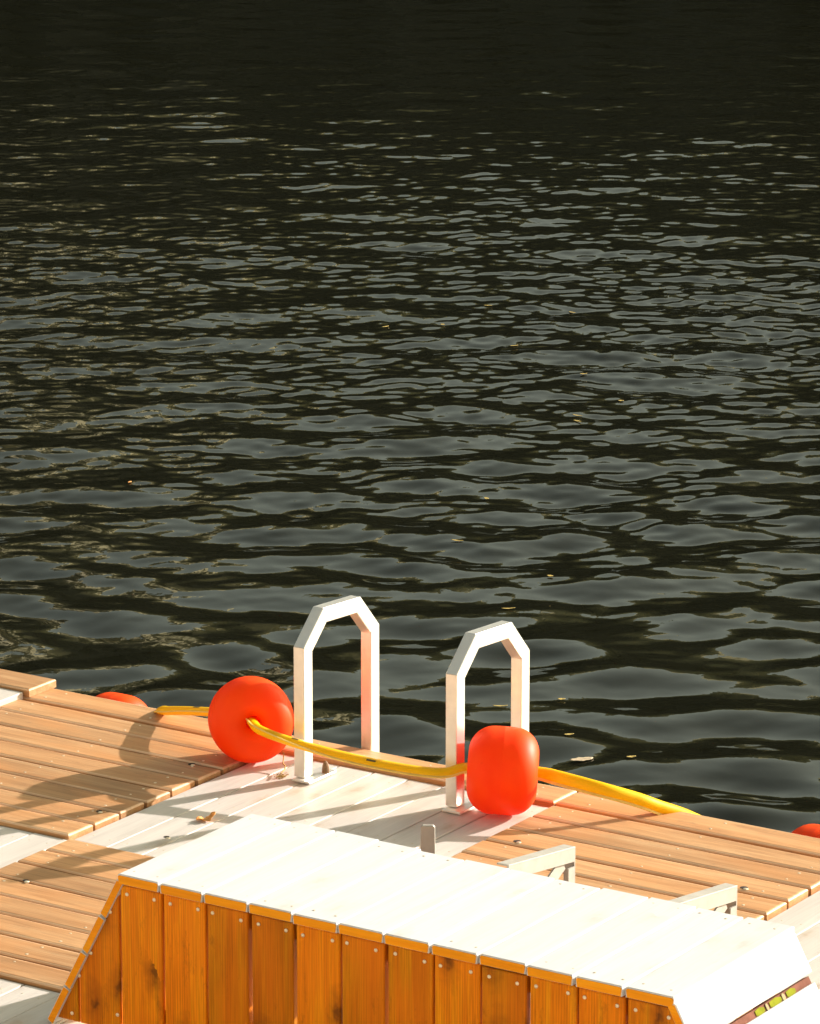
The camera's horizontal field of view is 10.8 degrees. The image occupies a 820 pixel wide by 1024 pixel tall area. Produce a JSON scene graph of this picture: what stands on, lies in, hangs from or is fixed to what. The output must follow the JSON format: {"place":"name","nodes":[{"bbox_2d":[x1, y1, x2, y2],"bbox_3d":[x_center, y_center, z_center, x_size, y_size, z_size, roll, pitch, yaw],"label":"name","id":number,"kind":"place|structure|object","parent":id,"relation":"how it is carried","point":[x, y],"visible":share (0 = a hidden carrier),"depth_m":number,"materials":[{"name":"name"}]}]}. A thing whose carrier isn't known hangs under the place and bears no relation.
{"place":"outdoors","nodes":[
{"label":"outdoors","id":0,"kind":"place"},
{"bbox_2d":[0,0,819,832],"bbox_3d":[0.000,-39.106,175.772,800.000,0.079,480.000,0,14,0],"label":"river water","id":1,"kind":"structure","parent":0,"point":[236,236],"depth_m":23.62,"materials":[{"name":"black liquid"}]},
{"bbox_2d":[95,692,146,706],"bbox_3d":[-1.158,0.863,17.006,0.242,0.305,0.305,9,17,32],"label":"float buoy","id":2,"kind":"object","parent":1,"relation":"in","point":[121,697],"visible":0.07,"depth_m":16.95,"materials":[{"name":"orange plastic"}]},
{"bbox_2d":[569,757,592,760],"bbox_3d":[0.660,0.951,16.656,0.095,0.004,0.049,-4,15,-17],"label":"floating leaf","id":3,"kind":"object","parent":1,"relation":"on","point":[581,758],"visible":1,"depth_m":16.66,"materials":[{"name":"beige plant"}]},
{"bbox_2d":[792,824,819,838],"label":"float buoy","id":4,"kind":"object","parent":1,"relation":"in","point":[811,830],"visible":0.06,"depth_m":15.35,"materials":[{"name":"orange plastic"}]},
{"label":"pontoon base","id":5,"kind":"structure","parent":1,"relation":"on","visible":0},
{"bbox_2d":[0,700,819,1019],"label":"brown deck","id":6,"kind":"structure","parent":5,"relation":"on","point":[70,776],"depth_m":14.54,"materials":[{"name":"brown wood"}]},
{"bbox_2d":[0,669,55,705],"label":"raised deck","id":7,"kind":"structure","parent":6,"relation":"on","point":[14,686],"depth_m":16.27,"materials":[{"name":"brown wood"}]},
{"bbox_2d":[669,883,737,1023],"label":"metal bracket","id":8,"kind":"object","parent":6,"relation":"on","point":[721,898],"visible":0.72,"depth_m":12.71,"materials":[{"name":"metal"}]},
{"bbox_2d":[0,754,819,1023],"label":"pale deck","id":9,"kind":"structure","parent":5,"relation":"on","point":[390,809],"depth_m":14.85,"materials":[{"name":"white wood"}]},
{"bbox_2d":[196,812,215,820],"bbox_3d":[-0.700,1.043,14.832,0.061,0.026,0.055,5,15,18],"label":"dry leaf","id":10,"kind":"object","parent":9,"relation":"on","point":[209,817],"visible":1,"depth_m":14.84,"materials":[{"name":"brown plant"}]},
{"bbox_2d":[208,676,293,762],"bbox_3d":[-0.568,0.741,15.456,0.305,0.305,0.242,-2,5,-6],"label":"float buoy","id":11,"kind":"object","parent":9,"relation":"on","point":[235,703],"visible":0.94,"depth_m":15.35,"materials":[{"name":"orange plastic"}]},
{"bbox_2d":[154,706,698,814],"bbox_3d":[-0.136,0.951,15.677,3.052,0.606,1.159,10,17,33],"label":"yellow hose","id":12,"kind":"object","parent":11,"relation":"attached to","point":[574,782],"visible":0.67,"depth_m":14.87,"materials":[{"name":"plastic"}]},
{"bbox_2d":[274,752,288,778],"bbox_3d":[-0.456,0.904,15.358,0.058,0.058,0.173,0,14,0],"label":"dried weed","id":13,"kind":"object","parent":9,"relation":"on","point":[280,776],"visible":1,"depth_m":15.31,"materials":[{"name":"beige plant"}]},
{"bbox_2d":[292,595,529,814],"bbox_3d":[0.015,1.178,15.338,0.710,1.694,0.512,9,17,32],"label":"bathing ladder","id":14,"kind":"object","parent":9,"relation":"attached to","point":[472,642],"visible":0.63,"depth_m":15.20,"materials":[{"name":"metal"}]},
{"bbox_2d":[421,824,434,853],"bbox_3d":[0.055,1.180,13.395,0.090,0.440,0.090,9,17,32],"label":"metal post","id":15,"kind":"object","parent":9,"relation":"on","point":[428,838],"visible":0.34,"depth_m":13.35,"materials":[{"name":"metal"}]},
{"bbox_2d":[48,814,819,1023],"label":"wooden bench","id":16,"kind":"object","parent":9,"relation":"on","point":[297,923],"visible":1,"depth_m":12.39,"materials":[{"name":"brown wood"}]},
{"bbox_2d":[466,726,538,814],"bbox_3d":[0.319,0.888,14.868,0.242,0.305,0.305,4,14,3],"label":"float buoy","id":17,"kind":"object","parent":9,"relation":"on","point":[502,768],"visible":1,"depth_m":14.75,"materials":[{"name":"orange plastic"}]},
{"bbox_2d":[497,844,575,882],"bbox_3d":[0.379,1.245,12.994,0.042,0.506,0.382,9,17,32],"label":"metal bracket","id":18,"kind":"object","parent":9,"relation":"on","point":[559,859],"visible":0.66,"depth_m":12.99,"materials":[{"name":"metal"}]},
{"bbox_2d":[23,689,819,857],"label":"deck edge","id":19,"kind":"object","parent":5,"relation":"on","point":[548,796],"visible":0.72,"depth_m":15.07,"materials":[{"name":"brown wood"}]}
]}

